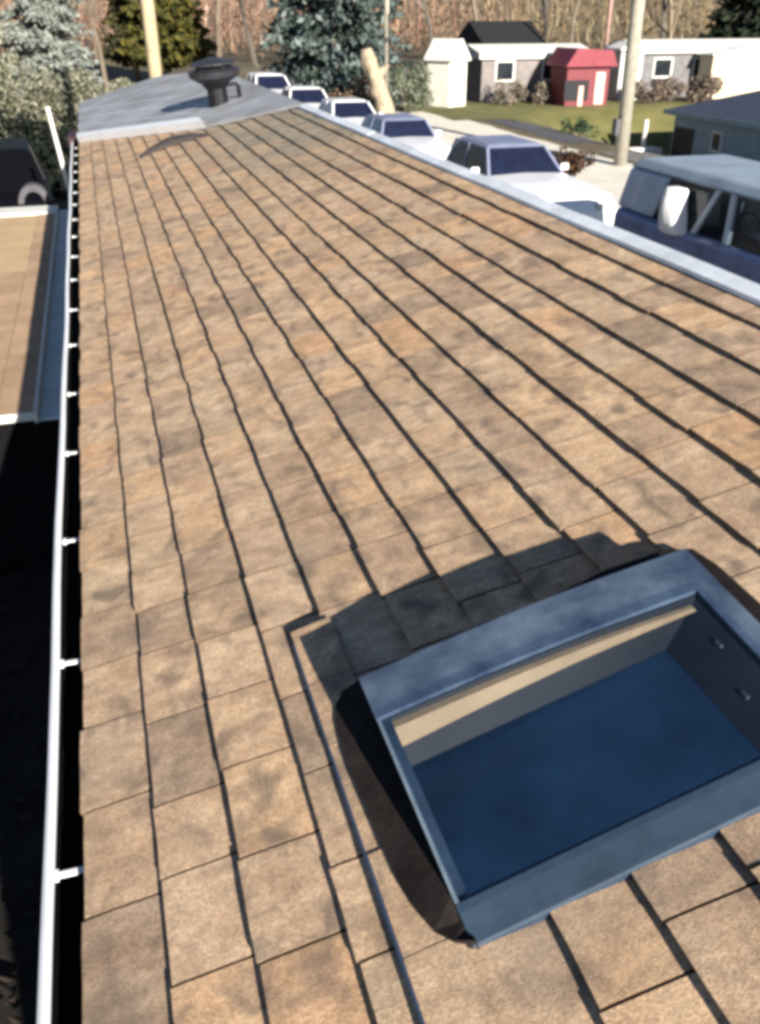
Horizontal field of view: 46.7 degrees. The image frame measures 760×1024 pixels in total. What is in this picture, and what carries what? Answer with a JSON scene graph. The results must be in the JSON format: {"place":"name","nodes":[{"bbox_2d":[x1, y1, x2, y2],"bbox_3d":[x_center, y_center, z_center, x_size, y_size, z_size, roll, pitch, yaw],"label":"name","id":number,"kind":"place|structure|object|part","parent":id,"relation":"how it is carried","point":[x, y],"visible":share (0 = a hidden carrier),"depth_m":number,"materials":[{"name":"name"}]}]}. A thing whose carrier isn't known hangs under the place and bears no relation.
{"place":"outdoors","nodes":[
{"label":"outdoors","id":0,"kind":"place"},
{"bbox_2d":[1,34,717,209],"bbox_3d":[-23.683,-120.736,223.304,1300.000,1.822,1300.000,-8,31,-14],"label":"ground","id":1,"kind":"structure","parent":0,"point":[114,71],"depth_m":71.20,"materials":[{"name":"green plant"}]},
{"bbox_2d":[0,23,26,136],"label":"olive spruce","id":2,"kind":"object","parent":1,"relation":"on","point":[3,57],"visible":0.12,"depth_m":30.76,"materials":[{"name":"green plant"}]},
{"bbox_2d":[0,50,46,148],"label":"olive shrub","id":3,"kind":"object","parent":1,"relation":"on","point":[6,96],"visible":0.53,"depth_m":27.43,"materials":[{"name":"green plant"}]},
{"bbox_2d":[0,568,52,1023],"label":"damp yard","id":4,"kind":"structure","parent":1,"relation":"on","point":[23,853],"depth_m":5.31,"materials":[{"name":"soil"}]},
{"bbox_2d":[0,574,52,1023],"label":"leaf litter","id":5,"kind":"object","parent":4,"relation":"on","point":[8,982],"visible":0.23,"depth_m":5.04,"materials":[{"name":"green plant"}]},
{"bbox_2d":[0,137,60,207],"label":"black car","id":6,"kind":"object","parent":1,"relation":"on","point":[20,166],"visible":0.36,"depth_m":16.77,"materials":[{"name":"paint"}]},
{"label":"windows","id":7,"kind":"part","parent":6,"relation":"part of","materials":[{"name":"black glass"}]},
{"bbox_2d":[17,182,53,206],"bbox_3d":[-5.691,-4.685,14.762,0.560,1.570,0.300,-8,31,-14],"label":"arched hoop","id":8,"kind":"object","parent":6,"relation":"part of","point":[38,188],"visible":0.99,"depth_m":14.36,"materials":[{"name":"grey plastic"}]},
{"bbox_2d":[0,205,68,575],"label":"lean to shed","id":9,"kind":"object","parent":1,"relation":"on","point":[33,247],"visible":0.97,"depth_m":7.22,"materials":[{"name":"brown wood"}]},
{"bbox_2d":[0,109,72,198],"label":"dark hedge","id":10,"kind":"object","parent":1,"relation":"on","point":[46,153],"visible":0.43,"depth_m":20.48,"materials":[{"name":"green plant"}]},
{"bbox_2d":[0,0,103,129],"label":"silver spruce","id":11,"kind":"object","parent":1,"relation":"on","point":[56,53],"visible":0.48,"depth_m":33.70,"materials":[{"name":"grey plant"}]},
{"bbox_2d":[14,64,98,135],"bbox_3d":[-10.750,-13.517,29.467,3.166,2.594,2.549,-8,31,-14],"label":"olive shrub","id":12,"kind":"object","parent":1,"relation":"on","point":[75,95],"visible":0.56,"depth_m":28.84,"materials":[{"name":"green plant"}]},
{"bbox_2d":[45,107,69,195],"bbox_3d":[-4.968,-4.942,14.016,0.245,2.754,0.079,8,30,13],"label":"white post","id":13,"kind":"object","parent":1,"relation":"on","point":[59,153],"visible":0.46,"depth_m":13.62,"materials":[{"name":"white wood"}]},
{"bbox_2d":[78,0,108,90],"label":"bare tree","id":14,"kind":"object","parent":1,"relation":"on","point":[88,8],"visible":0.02,"depth_m":50.87,"materials":[{"name":"brown wood"}]},
{"bbox_2d":[69,77,134,105],"bbox_3d":[-10.433,-15.303,33.270,2.725,1.951,1.945,-16,33,-26],"label":"olive shrub","id":15,"kind":"object","parent":1,"relation":"on","point":[121,83],"visible":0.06,"depth_m":33.17,"materials":[{"name":"green plant"}]},
{"bbox_2d":[100,0,144,81],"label":"dark conifer","id":16,"kind":"object","parent":1,"relation":"on","point":[116,19],"visible":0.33,"depth_m":57.29,"materials":[{"name":"green plant"}]},
{"bbox_2d":[140,0,162,78],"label":"utility pole","id":17,"kind":"object","parent":1,"relation":"on","point":[151,38],"depth_m":18.41,"materials":[{"name":"beige wood"}]},
{"bbox_2d":[114,0,217,74],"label":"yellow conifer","id":18,"kind":"object","parent":1,"relation":"on","point":[183,43],"visible":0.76,"depth_m":55.73,"materials":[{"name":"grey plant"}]},
{"bbox_2d":[215,0,221,56],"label":"bare tree","id":19,"kind":"object","parent":1,"relation":"on","point":[217,29],"visible":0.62,"depth_m":69.48,"materials":[{"name":"brown plant"}]},
{"bbox_2d":[239,0,257,66],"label":"bare tree","id":20,"kind":"object","parent":1,"relation":"on","point":[251,49],"visible":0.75,"depth_m":74.05,"materials":[{"name":"brown wood"}]},
{"bbox_2d":[257,0,413,104],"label":"blue spruce","id":21,"kind":"object","parent":1,"relation":"on","point":[325,55],"visible":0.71,"depth_m":41.93,"materials":[{"name":"grey plant"}]},
{"bbox_2d":[327,75,371,102],"bbox_3d":[-1.377,-17.839,37.978,1.723,1.810,1.856,-19,35,-31],"label":"brown shrub","id":22,"kind":"object","parent":1,"relation":"on","point":[351,90],"visible":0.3,"depth_m":37.71,"materials":[{"name":"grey plant"}]},
{"bbox_2d":[0,0,720,59],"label":"distant woods","id":23,"kind":"object","parent":1,"relation":"on","point":[561,12],"visible":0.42,"depth_m":104.84,"materials":[{"name":"brown plant"}]},
{"bbox_2d":[360,47,394,113],"bbox_3d":[-0.026,-17.507,36.348,1.506,2.981,0.976,-8,31,-14],"label":"dead tree","id":24,"kind":"object","parent":1,"relation":"on","point":[375,74],"visible":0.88,"depth_m":36.04,"materials":[{"name":"brown wood"}]},
{"bbox_2d":[37,56,759,1023],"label":"shingled house","id":25,"kind":"structure","parent":1,"relation":"on","point":[405,656],"depth_m":1.98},
{"bbox_2d":[389,60,433,112],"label":"green shrub","id":26,"kind":"object","parent":1,"relation":"on","point":[419,92],"visible":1,"depth_m":40.15,"materials":[{"name":"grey plant"}]},
{"bbox_2d":[418,0,432,46],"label":"bare tree","id":27,"kind":"object","parent":1,"relation":"on","point":[427,18],"visible":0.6,"depth_m":61.50,"materials":[{"name":"beige wood"}]},
{"bbox_2d":[471,0,478,20],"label":"bare tree","id":28,"kind":"object","parent":1,"relation":"on","point":[474,10],"visible":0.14,"depth_m":65.51,"materials":[{"name":"beige wood"}]},
{"bbox_2d":[465,43,589,102],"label":"mobile home","id":29,"kind":"object","parent":1,"relation":"on","point":[488,65],"visible":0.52,"depth_m":45.10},
{"bbox_2d":[494,60,514,81],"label":"window","id":30,"kind":"structure","parent":29,"relation":"in","point":[504,69],"depth_m":44.82,"materials":[{"name":"white glass"}]},
{"bbox_2d":[541,60,550,80],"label":"window","id":31,"kind":"structure","parent":29,"relation":"in","point":[546,69],"depth_m":45.44,"materials":[{"name":"black glass"}]},
{"bbox_2d":[538,0,549,40],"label":"bare tree","id":32,"kind":"object","parent":1,"relation":"on","point":[545,4],"visible":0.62,"depth_m":64.43,"materials":[{"name":"grey wood"}]},
{"bbox_2d":[568,0,580,42],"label":"bare tree","id":33,"kind":"object","parent":1,"relation":"on","point":[571,29],"visible":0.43,"depth_m":69.20,"materials":[{"name":"beige wood"}]},
{"bbox_2d":[559,117,598,137],"bbox_3d":[7.773,-15.025,34.448,1.769,0.777,0.971,-8,31,-14],"label":"shrub","id":34,"kind":"object","parent":1,"relation":"on","point":[581,126],"visible":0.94,"depth_m":34.40,"materials":[{"name":"green plant"}]},
{"bbox_2d":[605,0,612,45],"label":"thin pole","id":35,"kind":"object","parent":1,"relation":"on","point":[608,22],"visible":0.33,"depth_m":50.82,"materials":[{"name":"wood"}]},
{"bbox_2d":[603,152,665,162],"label":"gravel lane","id":36,"kind":"structure","parent":1,"relation":"on","point":[636,157],"depth_m":28.22,"materials":[{"name":"grey gravel"}]},
{"bbox_2d":[641,119,648,146],"bbox_3d":[11.834,-16.640,39.476,0.185,1.752,0.185,3,30,5],"label":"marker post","id":37,"kind":"object","parent":1,"relation":"on","point":[645,130],"visible":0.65,"depth_m":39.25,"materials":[{"name":"white plastic"}]},
{"bbox_2d":[624,0,686,38],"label":"bare tree","id":38,"kind":"object","parent":1,"relation":"on","point":[670,33],"visible":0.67,"depth_m":57.63,"materials":[{"name":"beige wood"}]},
{"bbox_2d":[660,0,669,38],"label":"bare tree","id":39,"kind":"object","parent":1,"relation":"on","point":[666,4],"visible":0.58,"depth_m":69.70,"materials":[{"name":"brown plant"}]},
{"bbox_2d":[603,38,759,96],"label":"mobile home","id":40,"kind":"object","parent":1,"relation":"on","point":[676,58],"visible":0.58,"depth_m":47.70,"materials":[{"name":"grey"}]},
{"bbox_2d":[651,57,673,77],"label":"window","id":41,"kind":"structure","parent":40,"relation":"in","point":[662,67],"depth_m":47.50,"materials":[{"name":"white glass"}]},
{"bbox_2d":[691,57,700,76],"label":"window","id":42,"kind":"structure","parent":40,"relation":"in","point":[696,61],"depth_m":48.00,"materials":[{"name":"black glass"}]},
{"bbox_2d":[685,72,723,102],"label":"brown scrub","id":43,"kind":"object","parent":1,"relation":"on","point":[710,85],"visible":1,"depth_m":45.03,"materials":[{"name":"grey plant"}]},
{"bbox_2d":[663,90,759,161],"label":"teal house","id":44,"kind":"structure","parent":1,"relation":"on","point":[729,125],"depth_m":36.14,"materials":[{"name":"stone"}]},
{"bbox_2d":[670,126,694,156],"bbox_3d":[13.173,-15.837,38.410,0.050,1.700,1.500,-8,31,-14],"label":"garage door","id":45,"kind":"structure","parent":44,"relation":"in","point":[683,138],"depth_m":38.25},
{"bbox_2d":[709,130,723,153],"bbox_3d":[13.810,-15.202,36.171,0.060,0.800,0.730,-8,31,-14],"label":"window","id":46,"kind":"structure","parent":44,"relation":"in","point":[716,140],"depth_m":36.16,"materials":[{"name":"grey glass"}]},
{"bbox_2d":[695,0,759,38],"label":"dark evergreen","id":47,"kind":"object","parent":1,"relation":"on","point":[736,19],"visible":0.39,"depth_m":58.58,"materials":[{"name":"green plant"}]},
{"bbox_2d":[1,0,721,37],"bbox_3d":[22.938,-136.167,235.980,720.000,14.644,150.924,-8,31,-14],"label":"hills","id":48,"kind":"structure","parent":0,"point":[498,15],"depth_m":202.18,"materials":[{"name":"brown plant"}]},
{"bbox_2d":[456,21,546,44],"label":"dark roofed house","id":49,"kind":"structure","parent":0,"point":[499,32],"depth_m":56.41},
{"bbox_2d":[395,111,633,208],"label":"pavement","id":50,"kind":"structure","parent":0,"point":[605,174],"depth_m":29.61,"materials":[{"name":"concrete"}]},
{"bbox_2d":[246,72,295,93],"bbox_3d":[-4.973,-19.070,40.142,2.190,1.596,4.606,-9,31,-16],"label":"parked car","id":51,"kind":"object","parent":50,"relation":"on","point":[276,82],"visible":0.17,"depth_m":39.67,"materials":[{"name":"white paint"}]},
{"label":"windows","id":52,"kind":"part","parent":51,"relation":"part of","materials":[{"name":"blue glass"}]},
{"bbox_2d":[281,85,327,108],"bbox_3d":[-2.925,-15.975,34.802,2.140,1.466,4.506,-7,30,-13],"label":"parked car","id":53,"kind":"object","parent":50,"relation":"on","point":[313,95],"visible":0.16,"depth_m":34.18,"materials":[{"name":"white paint"}]},
{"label":"windows","id":54,"kind":"part","parent":53,"relation":"part of","materials":[{"name":"blue glass"}]},
{"bbox_2d":[318,97,383,125],"bbox_3d":[-0.981,-13.259,30.050,2.090,1.416,4.406,-8,30,-14],"label":"parked car","id":55,"kind":"object","parent":50,"relation":"on","point":[355,110],"visible":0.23,"depth_m":29.68,"materials":[{"name":"white paint"}]},
{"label":"windows","id":56,"kind":"part","parent":55,"relation":"part of","materials":[{"name":"blue glass"}]},
{"bbox_2d":[384,0,388,91],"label":"thin pole","id":57,"kind":"object","parent":50,"relation":"on","point":[386,35],"visible":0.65,"depth_m":36.43,"materials":[{"name":"brown wood"}]},
{"bbox_2d":[361,113,451,158],"bbox_3d":[0.722,-10.282,24.765,2.140,1.436,4.606,-9,31,-15],"label":"parked car","id":58,"kind":"object","parent":50,"relation":"on","point":[415,131],"visible":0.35,"depth_m":24.47,"materials":[{"name":"white paint"}]},
{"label":"windows","id":59,"kind":"part","parent":58,"relation":"part of","materials":[{"name":"blue glass"}]},
{"bbox_2d":[445,135,616,225],"bbox_3d":[2.922,-6.727,18.298,2.190,1.616,5.206,-8,31,-14],"label":"parked car","id":60,"kind":"object","parent":50,"relation":"on","point":[532,167],"visible":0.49,"depth_m":17.95,"materials":[{"name":"white paint"}]},
{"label":"windows","id":61,"kind":"part","parent":60,"relation":"part of","materials":[{"name":"blue glass"}]},
{"bbox_2d":[550,146,595,176],"bbox_3d":[5.302,-9.754,24.568,1.376,0.921,1.508,-8,31,-14],"label":"dead bush","id":62,"kind":"object","parent":50,"relation":"on","point":[573,159],"visible":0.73,"depth_m":24.20,"materials":[{"name":"brown plant"}]},
{"bbox_2d":[611,0,644,165],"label":"utility pole","id":63,"kind":"object","parent":50,"relation":"on","point":[621,127],"visible":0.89,"depth_m":25.33,"materials":[{"name":"brown wood"}]},
{"bbox_2d":[613,154,759,283],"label":"parked van","id":64,"kind":"object","parent":50,"relation":"on","point":[723,231],"visible":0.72,"depth_m":12.16,"materials":[{"name":"blue paint"}]},
{"bbox_2d":[658,186,688,235],"bbox_3d":[3.997,-4.134,12.073,0.321,0.600,0.473,-8,31,-14],"label":"side mirror","id":65,"kind":"object","parent":64,"relation":"hanging from","point":[673,215],"visible":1,"depth_m":11.95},
{"bbox_2d":[398,99,693,153],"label":"lawn","id":66,"kind":"structure","parent":0,"point":[660,126],"depth_m":42.54,"materials":[{"name":"green plant"}]},
{"bbox_2d":[424,38,470,106],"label":"white shed","id":67,"kind":"structure","parent":66,"relation":"on","point":[447,59],"depth_m":42.67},
{"bbox_2d":[453,64,462,105],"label":"door","id":68,"kind":"structure","parent":67,"relation":"in","point":[458,68],"depth_m":42.97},
{"bbox_2d":[491,78,528,105],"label":"dry scrub","id":69,"kind":"object","parent":66,"relation":"on","point":[514,95],"visible":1,"depth_m":43.97,"materials":[{"name":"brown plant"}]},
{"bbox_2d":[531,81,549,104],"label":"dry scrub","id":70,"kind":"object","parent":66,"relation":"on","point":[539,96],"visible":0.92,"depth_m":44.36,"materials":[{"name":"brown plant"}]},
{"bbox_2d":[545,47,617,105],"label":"red shed","id":71,"kind":"structure","parent":66,"relation":"on","point":[579,76],"depth_m":43.28,"materials":[{"name":"wood"}]},
{"bbox_2d":[563,80,588,100],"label":"door","id":72,"kind":"structure","parent":71,"relation":"in","point":[571,87],"depth_m":43.27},
{"bbox_2d":[606,41,648,100],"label":"narrow shed","id":73,"kind":"structure","parent":66,"relation":"on","point":[615,80],"depth_m":45.79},
{"bbox_2d":[634,79,661,103],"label":"brown scrub","id":74,"kind":"object","parent":66,"relation":"on","point":[649,96],"visible":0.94,"depth_m":44.59,"materials":[{"name":"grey plant"}]},
{"bbox_2d":[649,75,685,101],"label":"brown scrub","id":75,"kind":"object","parent":66,"relation":"on","point":[667,91],"visible":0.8,"depth_m":45.43,"materials":[{"name":"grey plant"}]},
{"bbox_2d":[488,119,614,145],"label":"road","id":76,"kind":"structure","parent":0,"point":[554,134],"depth_m":34.21,"materials":[{"name":"grey asphalt"}]},
{"bbox_2d":[629,146,661,154],"bbox_3d":[11.522,-16.018,39.421,2.200,0.550,0.500,-8,31,-14],"label":"concrete barrier","id":77,"kind":"object","parent":76,"relation":"on","point":[654,150],"visible":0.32,"depth_m":39.30,"materials":[{"name":"white concrete"}]},
{"bbox_2d":[694,46,759,97],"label":"cream building","id":78,"kind":"structure","parent":0,"point":[736,69],"depth_m":47.14,"materials":[{"name":"white paint"}]}
]}

